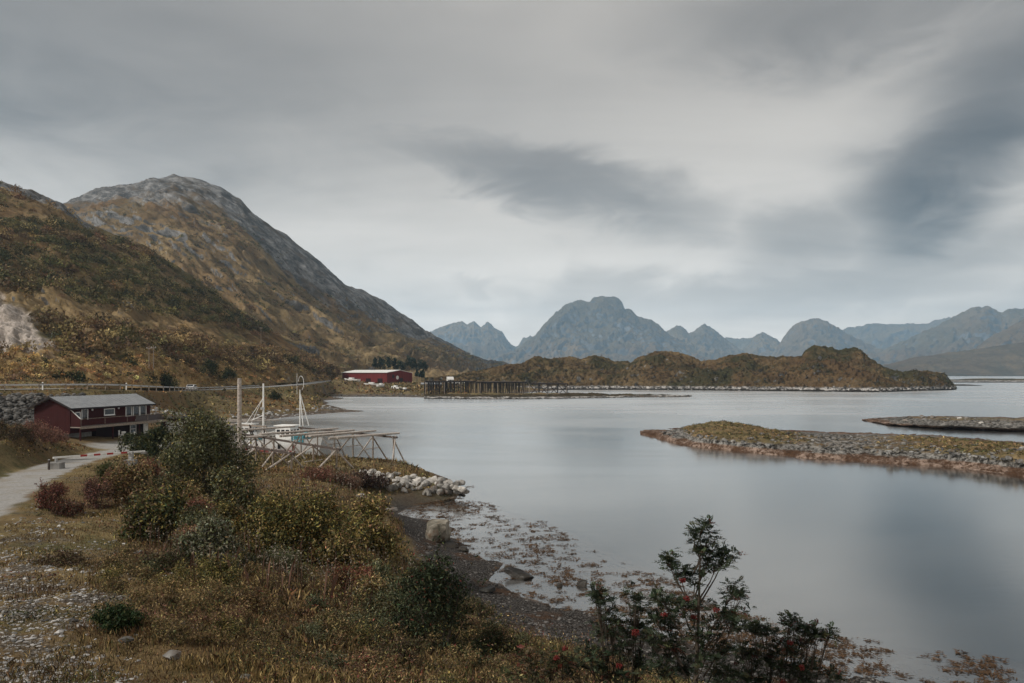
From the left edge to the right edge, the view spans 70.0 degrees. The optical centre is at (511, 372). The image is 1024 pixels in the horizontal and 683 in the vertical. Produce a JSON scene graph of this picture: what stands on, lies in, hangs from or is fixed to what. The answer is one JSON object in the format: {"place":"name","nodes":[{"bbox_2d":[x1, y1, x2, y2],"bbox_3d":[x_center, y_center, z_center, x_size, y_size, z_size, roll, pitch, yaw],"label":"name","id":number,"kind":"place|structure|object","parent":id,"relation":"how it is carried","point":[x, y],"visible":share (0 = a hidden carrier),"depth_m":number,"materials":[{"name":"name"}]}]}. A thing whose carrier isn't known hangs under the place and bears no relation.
{"place":"outdoors","nodes":[
{"label":"outdoors","id":0,"kind":"place"},
{"bbox_2d":[0,181,336,387],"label":"hill","id":1,"kind":"structure","parent":0,"point":[16,326],"depth_m":254.19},
{"bbox_2d":[0,180,341,377],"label":"hillside scrub","id":2,"kind":"object","parent":1,"relation":"on","point":[11,279],"visible":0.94,"depth_m":268.37,"materials":[{"name":"green plant"}]},
{"bbox_2d":[63,174,509,380],"bbox_3d":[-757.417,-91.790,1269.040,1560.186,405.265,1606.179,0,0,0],"label":"mountain","id":3,"kind":"structure","parent":0,"point":[153,207],"depth_m":817.43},
{"bbox_2d":[85,204,506,369],"bbox_3d":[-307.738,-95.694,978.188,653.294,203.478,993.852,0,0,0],"label":"mountain scrub","id":4,"kind":"object","parent":3,"relation":"on","point":[283,303],"visible":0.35,"depth_m":736.40,"materials":[{"name":"brown plant"}]},
{"bbox_2d":[430,321,516,359],"bbox_3d":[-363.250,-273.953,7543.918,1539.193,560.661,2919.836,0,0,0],"label":"mountain","id":5,"kind":"structure","parent":0,"point":[487,341],"depth_m":7366.35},
{"bbox_2d":[0,378,1023,682],"bbox_3d":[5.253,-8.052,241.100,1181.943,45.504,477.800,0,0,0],"label":"terrain","id":6,"kind":"structure","parent":0,"point":[20,484],"depth_m":31.21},
{"bbox_2d":[0,418,34,441],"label":"wild shrub","id":7,"kind":"object","parent":6,"relation":"on","point":[17,432],"visible":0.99,"depth_m":62.78,"materials":[{"name":"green plant"}]},
{"bbox_2d":[13,417,58,444],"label":"wild shrub","id":8,"kind":"object","parent":6,"relation":"on","point":[43,435],"visible":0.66,"depth_m":66.08,"materials":[{"name":"brown plant"}]},
{"bbox_2d":[0,392,85,424],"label":"retaining wall","id":9,"kind":"structure","parent":6,"relation":"on","point":[13,406],"depth_m":103.42,"materials":[{"name":"stone"}]},
{"bbox_2d":[32,477,75,511],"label":"wild shrub","id":10,"kind":"object","parent":6,"relation":"on","point":[50,493],"visible":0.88,"depth_m":32.76,"materials":[{"name":"brown plant"}]},
{"bbox_2d":[23,543,96,567],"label":"wild shrub","id":11,"kind":"object","parent":6,"relation":"on","point":[66,557],"visible":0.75,"depth_m":18.85,"materials":[{"name":"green plant"}]},
{"bbox_2d":[47,498,86,517],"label":"wild shrub","id":12,"kind":"object","parent":6,"relation":"on","point":[65,509],"visible":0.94,"depth_m":31.79,"materials":[{"name":"brown plant"}]},
{"bbox_2d":[27,393,167,440],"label":"house","id":13,"kind":"structure","parent":6,"relation":"on","point":[108,415],"depth_m":92.14,"materials":[{"name":"red painted wood"},{"name":"white paint"},{"name":"glass"}]},
{"bbox_2d":[78,475,119,509],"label":"wild shrub","id":14,"kind":"object","parent":6,"relation":"on","point":[93,490],"visible":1,"depth_m":34.85,"materials":[{"name":"brown plant"}]},
{"bbox_2d":[85,562,126,585],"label":"wild herb","id":15,"kind":"object","parent":6,"relation":"on","point":[107,572],"visible":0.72,"depth_m":16.82,"materials":[{"name":"green plant"}]},
{"bbox_2d":[0,504,212,682],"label":"loose stones","id":16,"kind":"object","parent":6,"relation":"on","point":[58,632],"visible":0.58,"depth_m":12.92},
{"bbox_2d":[93,574,130,593],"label":"wild herb","id":17,"kind":"object","parent":6,"relation":"on","point":[110,584],"visible":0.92,"depth_m":15.15,"materials":[{"name":"green plant"}]},
{"bbox_2d":[86,598,147,634],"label":"juniper bush","id":18,"kind":"object","parent":6,"relation":"on","point":[122,615],"visible":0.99,"depth_m":12.62,"materials":[{"name":"green plant"}]},
{"bbox_2d":[96,551,140,569],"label":"wild herb","id":19,"kind":"object","parent":6,"relation":"on","point":[108,562],"visible":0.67,"depth_m":18.89,"materials":[{"name":"green plant"}]},
{"bbox_2d":[108,540,142,559],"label":"wild herb","id":20,"kind":"object","parent":6,"relation":"on","point":[127,549],"visible":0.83,"depth_m":20.90,"materials":[{"name":"green plant"}]},
{"bbox_2d":[0,384,259,390],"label":"guardrail","id":21,"kind":"object","parent":6,"relation":"on","point":[120,385],"visible":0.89,"depth_m":127.78,"materials":[{"name":"metal"}]},
{"bbox_2d":[115,430,151,452],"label":"willow bush","id":22,"kind":"object","parent":6,"relation":"on","point":[127,439],"visible":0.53,"depth_m":77.26,"materials":[{"name":"green plant"}]},
{"bbox_2d":[102,457,167,505],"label":"birch bush","id":23,"kind":"object","parent":6,"relation":"on","point":[121,476],"visible":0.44,"depth_m":35.60,"materials":[{"name":"green plant"}]},
{"bbox_2d":[118,582,159,609],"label":"wild herb","id":24,"kind":"object","parent":6,"relation":"on","point":[132,596],"visible":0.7,"depth_m":13.84,"materials":[{"name":"green plant"}]},
{"bbox_2d":[128,560,157,583],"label":"wild herb","id":25,"kind":"object","parent":6,"relation":"on","point":[144,572],"visible":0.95,"depth_m":17.20,"materials":[{"name":"green plant"}]},
{"bbox_2d":[135,421,179,458],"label":"willow bush","id":26,"kind":"object","parent":6,"relation":"on","point":[156,433],"visible":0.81,"depth_m":65.56,"materials":[{"name":"green plant"}]},
{"bbox_2d":[131,593,184,628],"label":"wild herb","id":27,"kind":"object","parent":6,"relation":"on","point":[158,614],"visible":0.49,"depth_m":13.20,"materials":[{"name":"green plant"}]},
{"bbox_2d":[112,470,206,545],"bbox_3d":[-12.491,5.185,25.930,3.745,3.462,2.793,0,0,0],"label":"willow bush","id":28,"kind":"object","parent":6,"relation":"on","point":[152,510],"visible":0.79,"depth_m":25.61,"materials":[{"name":"green plant"}]},
{"bbox_2d":[136,546,186,572],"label":"wild shrub","id":29,"kind":"object","parent":6,"relation":"on","point":[170,560],"visible":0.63,"depth_m":19.57,"materials":[{"name":"green plant"}]},
{"bbox_2d":[133,611,201,647],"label":"wild herb","id":30,"kind":"object","parent":6,"relation":"on","point":[166,629],"visible":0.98,"depth_m":12.10,"materials":[{"name":"green plant"}]},
{"bbox_2d":[0,336,338,385],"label":"bank plants","id":31,"kind":"object","parent":6,"relation":"on","point":[58,372],"visible":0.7,"depth_m":158.05,"materials":[{"name":"brown plant"}]},
{"bbox_2d":[143,573,195,595],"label":"wild herb","id":32,"kind":"object","parent":6,"relation":"on","point":[166,583],"visible":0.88,"depth_m":15.76,"materials":[{"name":"green plant"}]},
{"bbox_2d":[154,557,195,585],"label":"wild herb","id":33,"kind":"object","parent":6,"relation":"on","point":[179,571],"visible":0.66,"depth_m":16.96,"materials":[{"name":"green plant"}]},
{"bbox_2d":[175,586,221,616],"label":"wild herb","id":34,"kind":"object","parent":6,"relation":"on","point":[191,603],"visible":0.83,"depth_m":14.19,"materials":[{"name":"green plant"}]},
{"bbox_2d":[175,501,231,533],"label":"wild shrub","id":35,"kind":"object","parent":6,"relation":"on","point":[184,521],"visible":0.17,"depth_m":24.64,"materials":[{"name":"green plant"}]},
{"bbox_2d":[186,609,223,633],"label":"wild herb","id":36,"kind":"object","parent":6,"relation":"on","point":[204,618],"visible":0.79,"depth_m":13.14,"materials":[{"name":"green plant"}]},
{"bbox_2d":[150,405,270,495],"bbox_3d":[-16.803,4.753,40.082,6.345,6.047,5.245,0,0,0],"label":"willow bush","id":37,"kind":"object","parent":6,"relation":"on","point":[204,441],"visible":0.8,"depth_m":39.54,"materials":[{"name":"green plant"}]},
{"bbox_2d":[163,512,262,572],"bbox_3d":[-8.609,5.119,20.901,2.904,2.370,1.774,0,0,0],"label":"downy willow","id":38,"kind":"object","parent":6,"relation":"on","point":[217,537],"visible":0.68,"depth_m":20.76,"materials":[{"name":"green plant"}]},
{"bbox_2d":[191,625,235,646],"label":"wild herb","id":39,"kind":"object","parent":6,"relation":"on","point":[216,632],"visible":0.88,"depth_m":12.50,"materials":[{"name":"green plant"}]},
{"bbox_2d":[189,551,243,591],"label":"wild shrub","id":40,"kind":"object","parent":6,"relation":"on","point":[224,568],"visible":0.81,"depth_m":17.01,"materials":[{"name":"green plant"}]},
{"bbox_2d":[202,607,245,639],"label":"wild herb","id":41,"kind":"object","parent":6,"relation":"on","point":[232,627],"visible":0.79,"depth_m":13.13,"materials":[{"name":"green plant"}]},
{"bbox_2d":[215,498,240,528],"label":"wild shrub","id":42,"kind":"object","parent":6,"relation":"on","point":[225,508],"visible":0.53,"depth_m":30.24,"materials":[{"name":"green plant"}]},
{"bbox_2d":[184,418,278,452],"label":"fish drying rack","id":43,"kind":"object","parent":6,"relation":"on","point":[248,420],"visible":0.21,"depth_m":97.97,"materials":[{"name":"grey wood"}]},
{"bbox_2d":[219,602,248,627],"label":"wild herb","id":44,"kind":"object","parent":6,"relation":"on","point":[238,612],"visible":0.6,"depth_m":13.74,"materials":[{"name":"green plant"}]},
{"bbox_2d":[207,465,261,515],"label":"willow bush","id":45,"kind":"object","parent":6,"relation":"on","point":[228,487],"visible":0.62,"depth_m":32.49,"materials":[{"name":"green plant"}]},
{"bbox_2d":[0,376,469,490],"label":"moor plants","id":46,"kind":"object","parent":6,"relation":"on","point":[287,397],"visible":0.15,"depth_m":156.67,"materials":[{"name":"brown plant"}]},
{"bbox_2d":[237,378,241,468],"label":"tall pole","id":47,"kind":"object","parent":6,"relation":"on","point":[239,402],"visible":0.83,"depth_m":61.88,"materials":[{"name":"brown wood"}]},
{"bbox_2d":[219,578,267,612],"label":"wild herb","id":48,"kind":"object","parent":6,"relation":"on","point":[237,588],"visible":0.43,"depth_m":15.44,"materials":[{"name":"green plant"}]},
{"bbox_2d":[150,405,344,433],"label":"shore rubble","id":49,"kind":"object","parent":6,"relation":"on","point":[232,415],"visible":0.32,"depth_m":172.39,"materials":[{"name":"stone"}]},
{"bbox_2d":[226,581,279,615],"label":"wild shrub","id":50,"kind":"object","parent":6,"relation":"on","point":[252,598],"visible":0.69,"depth_m":15.33,"materials":[{"name":"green plant"}]},
{"bbox_2d":[219,435,303,469],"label":"fish drying rack","id":51,"kind":"object","parent":6,"relation":"on","point":[256,448],"visible":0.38,"depth_m":66.09,"materials":[{"name":"grey wood"}]},
{"bbox_2d":[121,453,408,609],"bbox_3d":[-11.793,6.582,42.046,18.870,5.144,51.861,0,0,-28],"label":"fireweed","id":52,"kind":"object","parent":6,"relation":"on","point":[334,580],"visible":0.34,"depth_m":19.06,"materials":[{"name":"brown plant"}]},
{"bbox_2d":[120,454,416,598],"bbox_3d":[-11.815,6.344,41.964,18.818,4.646,51.783,0,0,-28],"label":"seed fluff","id":53,"kind":"object","parent":52,"relation":"attached to","point":[263,542],"visible":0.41,"depth_m":21.33,"materials":[{"name":"beige plant"}]},
{"bbox_2d":[249,620,282,651],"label":"wild herb","id":54,"kind":"object","parent":6,"relation":"on","point":[259,630],"visible":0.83,"depth_m":12.61,"materials":[{"name":"green plant"}]},
{"bbox_2d":[251,544,312,578],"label":"wild shrub","id":55,"kind":"object","parent":6,"relation":"on","point":[289,562],"visible":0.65,"depth_m":21.36,"materials":[{"name":"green plant"}]},
{"bbox_2d":[230,466,372,568],"bbox_3d":[-8.066,5.718,27.195,5.144,4.630,4.758,0,0,-44],"label":"birch bush","id":56,"kind":"object","parent":6,"relation":"on","point":[280,520],"visible":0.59,"depth_m":26.40,"materials":[{"name":"green plant"}]},
{"bbox_2d":[290,618,331,645],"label":"wild herb","id":57,"kind":"object","parent":6,"relation":"on","point":[314,629],"visible":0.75,"depth_m":13.68,"materials":[{"name":"green plant"}]},
{"bbox_2d":[291,464,339,482],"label":"wild shrub","id":58,"kind":"object","parent":6,"relation":"on","point":[324,473],"visible":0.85,"depth_m":56.57,"materials":[{"name":"brown plant"}]},
{"bbox_2d":[227,426,404,468],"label":"fish drying rack","id":59,"kind":"object","parent":6,"relation":"on","point":[330,432],"visible":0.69,"depth_m":79.97,"materials":[{"name":"grey wood"}]},
{"bbox_2d":[291,521,376,573],"bbox_3d":[-6.616,6.449,26.133,3.620,2.424,2.698,0,0,0],"label":"birch bush","id":60,"kind":"object","parent":6,"relation":"on","point":[340,551],"visible":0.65,"depth_m":25.80,"materials":[{"name":"green plant"}]},
{"bbox_2d":[315,644,352,670],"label":"wild herb","id":61,"kind":"object","parent":6,"relation":"on","point":[331,655],"visible":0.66,"depth_m":11.90,"materials":[{"name":"green plant"}]},
{"bbox_2d":[304,604,366,647],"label":"wild shrub","id":62,"kind":"object","parent":6,"relation":"on","point":[329,616],"visible":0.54,"depth_m":14.47,"materials":[{"name":"green plant"}]},
{"bbox_2d":[328,560,366,594],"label":"wild shrub","id":63,"kind":"object","parent":6,"relation":"on","point":[342,573],"visible":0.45,"depth_m":20.86,"materials":[{"name":"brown plant"}]},
{"bbox_2d":[331,469,363,488],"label":"wild shrub","id":64,"kind":"object","parent":6,"relation":"on","point":[354,483],"visible":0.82,"depth_m":57.59,"materials":[{"name":"brown plant"}]},
{"bbox_2d":[0,440,703,682],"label":"grass","id":65,"kind":"structure","parent":6,"relation":"on","point":[194,662],"depth_m":14.07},
{"bbox_2d":[0,463,724,682],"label":"undergrowth","id":66,"kind":"object","parent":6,"relation":"on","point":[346,659],"visible":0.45,"depth_m":14.02,"materials":[{"name":"brown plant"}]},
{"bbox_2d":[345,644,381,671],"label":"wild herb","id":67,"kind":"object","parent":6,"relation":"on","point":[359,658],"visible":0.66,"depth_m":12.61,"materials":[{"name":"green plant"}]},
{"bbox_2d":[340,570,393,614],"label":"wild shrub","id":68,"kind":"object","parent":6,"relation":"on","point":[378,583],"visible":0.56,"depth_m":17.93,"materials":[{"name":"green plant"}]},
{"bbox_2d":[349,466,392,490],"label":"heather bush","id":69,"kind":"object","parent":6,"relation":"on","point":[369,479],"visible":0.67,"depth_m":59.63,"materials":[{"name":"brown plant"}]},
{"bbox_2d":[331,489,411,564],"bbox_3d":[-6.595,6.881,32.801,3.928,3.396,3.242,0,0,22],"label":"birch bush","id":70,"kind":"object","parent":6,"relation":"on","point":[369,515],"visible":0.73,"depth_m":32.36,"materials":[{"name":"green plant"}]},
{"bbox_2d":[341,370,411,382],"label":"warehouse","id":71,"kind":"structure","parent":6,"relation":"on","point":[383,376],"depth_m":433.93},
{"bbox_2d":[357,555,405,610],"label":"wild shrub","id":72,"kind":"object","parent":6,"relation":"on","point":[379,569],"visible":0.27,"depth_m":19.21,"materials":[{"name":"green plant"}]},
{"bbox_2d":[364,652,411,682],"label":"wild herb","id":73,"kind":"object","parent":6,"relation":"on","point":[390,672],"visible":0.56,"depth_m":11.81,"materials":[{"name":"green plant"}]},
{"bbox_2d":[352,579,433,621],"bbox_3d":[-2.748,5.626,17.429,2.164,1.514,1.495,0,0,-16],"label":"wild shrub","id":74,"kind":"object","parent":6,"relation":"on","point":[390,595],"visible":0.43,"depth_m":17.34,"materials":[{"name":"green plant"}]},
{"bbox_2d":[372,632,428,665],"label":"wild shrub","id":75,"kind":"object","parent":6,"relation":"on","point":[415,647],"visible":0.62,"depth_m":13.45,"materials":[{"name":"green plant"}]},
{"bbox_2d":[372,529,496,662],"bbox_3d":[-1.788,5.495,16.584,2.918,3.924,2.334,0,0,0],"label":"willow bush","id":76,"kind":"object","parent":6,"relation":"on","point":[421,581],"visible":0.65,"depth_m":16.28,"materials":[{"name":"green plant"}]},
{"bbox_2d":[425,519,451,542],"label":"stone block","id":77,"kind":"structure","parent":6,"relation":"on","point":[434,526],"depth_m":43.63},
{"bbox_2d":[424,380,475,393],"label":"fish drying rack","id":78,"kind":"object","parent":6,"relation":"on","point":[448,386],"visible":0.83,"depth_m":325.98,"materials":[{"name":"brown wood"}]},
{"bbox_2d":[439,642,484,671],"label":"wild herb","id":79,"kind":"object","parent":6,"relation":"on","point":[472,654],"visible":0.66,"depth_m":14.66,"materials":[{"name":"green plant"}]},
{"bbox_2d":[451,594,498,621],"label":"wild shrub","id":80,"kind":"object","parent":6,"relation":"on","point":[478,604],"visible":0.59,"depth_m":23.07,"materials":[{"name":"green plant"}]},
{"bbox_2d":[459,614,523,657],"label":"wild shrub","id":81,"kind":"object","parent":6,"relation":"on","point":[490,633],"visible":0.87,"depth_m":17.35,"materials":[{"name":"green plant"}]},
{"bbox_2d":[505,567,533,579],"bbox_3d":[0.367,10.422,37.579,1.571,0.648,0.793,7,13,14],"label":"rock","id":82,"kind":"object","parent":6,"relation":"on","point":[517,573],"visible":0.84,"depth_m":37.41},
{"bbox_2d":[499,644,579,682],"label":"rowan bush","id":83,"kind":"object","parent":6,"relation":"on","point":[560,657],"visible":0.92,"depth_m":12.52,"materials":[{"name":"green plant"}]},
{"bbox_2d":[557,580,656,682],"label":"rose bush","id":84,"kind":"object","parent":6,"relation":"on","point":[599,599],"visible":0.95,"depth_m":12.84,"materials":[{"name":"green plant"}]},
{"bbox_2d":[369,498,979,682],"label":"shingle","id":85,"kind":"object","parent":6,"relation":"on","point":[589,614],"visible":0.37,"depth_m":28.31,"materials":[{"name":"gravel"}]},
{"bbox_2d":[631,515,756,682],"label":"rowan tree","id":86,"kind":"object","parent":6,"relation":"on","point":[724,616],"visible":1,"depth_m":12.49,"materials":[{"name":"green plant"}]},
{"bbox_2d":[397,486,1017,682],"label":"seaweed","id":87,"kind":"object","parent":6,"relation":"on","point":[843,656],"visible":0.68,"depth_m":32.62,"materials":[{"name":"seaweed leaves"}]},
{"bbox_2d":[711,609,848,682],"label":"rowan bush","id":88,"kind":"object","parent":6,"relation":"on","point":[781,665],"visible":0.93,"depth_m":13.19,"materials":[{"name":"green plant"}]},
{"bbox_2d":[0,0,1023,346],"label":"sky","id":89,"kind":"structure","parent":0,"point":[739,169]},
{"bbox_2d":[424,392,691,398],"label":"islet","id":90,"kind":"object","parent":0,"point":[522,396],"visible":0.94,"depth_m":309.36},
{"bbox_2d":[476,381,526,393],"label":"fish drying rack","id":91,"kind":"object","parent":90,"relation":"on","point":[496,385],"visible":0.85,"depth_m":329.45,"materials":[{"name":"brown wood"}]},
{"bbox_2d":[493,296,708,363],"bbox_3d":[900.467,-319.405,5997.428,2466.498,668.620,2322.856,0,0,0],"label":"mountain","id":92,"kind":"structure","parent":0,"point":[612,328],"depth_m":5721.64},
{"bbox_2d":[231,376,1023,681],"bbox_3d":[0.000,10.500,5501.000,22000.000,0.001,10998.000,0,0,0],"label":"water","id":93,"kind":"structure","parent":0,"point":[916,561],"depth_m":57.93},
{"bbox_2d":[231,383,274,449],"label":"fishing boat","id":94,"kind":"object","parent":93,"relation":"on","point":[251,423],"visible":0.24,"depth_m":101.33,"materials":[{"name":"white paint"}]},
{"bbox_2d":[248,377,321,451],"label":"fishing boat","id":95,"kind":"object","parent":93,"relation":"on","point":[285,445],"visible":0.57,"depth_m":97.80,"materials":[{"name":"white paint"},{"name":"teal tarp"},{"name":"glass"}]},
{"bbox_2d":[425,345,955,391],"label":"island","id":96,"kind":"structure","parent":0,"point":[817,382],"depth_m":469.53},
{"bbox_2d":[428,346,956,388],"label":"island scrub","id":97,"kind":"object","parent":96,"relation":"on","point":[840,363],"visible":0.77,"depth_m":472.08,"materials":[{"name":"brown plant"}]},
{"bbox_2d":[535,385,954,391],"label":"rubble","id":98,"kind":"object","parent":96,"relation":"on","point":[912,388],"visible":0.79,"depth_m":432.61,"materials":[{"name":"stone"}]},
{"bbox_2d":[666,324,744,359],"bbox_3d":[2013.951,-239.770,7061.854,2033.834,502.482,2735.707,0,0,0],"label":"mountain","id":99,"kind":"structure","parent":0,"point":[706,341],"depth_m":6820.83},
{"bbox_2d":[743,332,779,356],"bbox_3d":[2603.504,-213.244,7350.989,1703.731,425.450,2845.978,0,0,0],"label":"mountain","id":100,"kind":"structure","parent":0,"point":[763,344],"depth_m":7206.89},
{"bbox_2d":[771,318,882,356],"bbox_3d":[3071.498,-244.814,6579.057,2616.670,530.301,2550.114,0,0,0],"label":"mountain","id":101,"kind":"structure","parent":0,"point":[799,338],"depth_m":6495.75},
{"bbox_2d":[640,421,1023,476],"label":"islet","id":102,"kind":"object","parent":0,"point":[932,458],"visible":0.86,"depth_m":94.56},
{"bbox_2d":[663,427,1023,465],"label":"rubble","id":103,"kind":"object","parent":102,"relation":"on","point":[743,442],"visible":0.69,"depth_m":92.66,"materials":[{"name":"stone"}]},
{"bbox_2d":[680,420,1023,454],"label":"islet turf","id":104,"kind":"structure","parent":102,"relation":"on","point":[915,445],"depth_m":99.47,"materials":[{"name":"green turf"}]},
{"bbox_2d":[842,317,950,349],"bbox_3d":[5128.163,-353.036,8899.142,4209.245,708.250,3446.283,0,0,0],"label":"mountain","id":105,"kind":"structure","parent":0,"point":[881,336],"depth_m":8861.22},
{"bbox_2d":[862,416,1023,430],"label":"islet","id":106,"kind":"object","parent":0,"point":[956,423],"visible":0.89,"depth_m":142.53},
{"bbox_2d":[867,306,1023,364],"bbox_3d":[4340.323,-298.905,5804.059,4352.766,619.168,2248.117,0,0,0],"label":"mountain","id":107,"kind":"structure","parent":0,"point":[972,328],"depth_m":5572.21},
{"bbox_2d":[882,342,1023,375],"bbox_3d":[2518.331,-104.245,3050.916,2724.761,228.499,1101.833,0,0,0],"label":"hill","id":108,"kind":"structure","parent":0,"point":[1004,360],"depth_m":2698.80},
{"bbox_2d":[950,378,1023,382],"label":"island","id":109,"kind":"structure","parent":0,"point":[986,380],"depth_m":812.85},
{"bbox_2d":[974,319,1023,348],"bbox_3d":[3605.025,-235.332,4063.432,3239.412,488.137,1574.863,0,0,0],"label":"mountain","id":110,"kind":"structure","parent":0,"point":[1013,333],"depth_m":4083.54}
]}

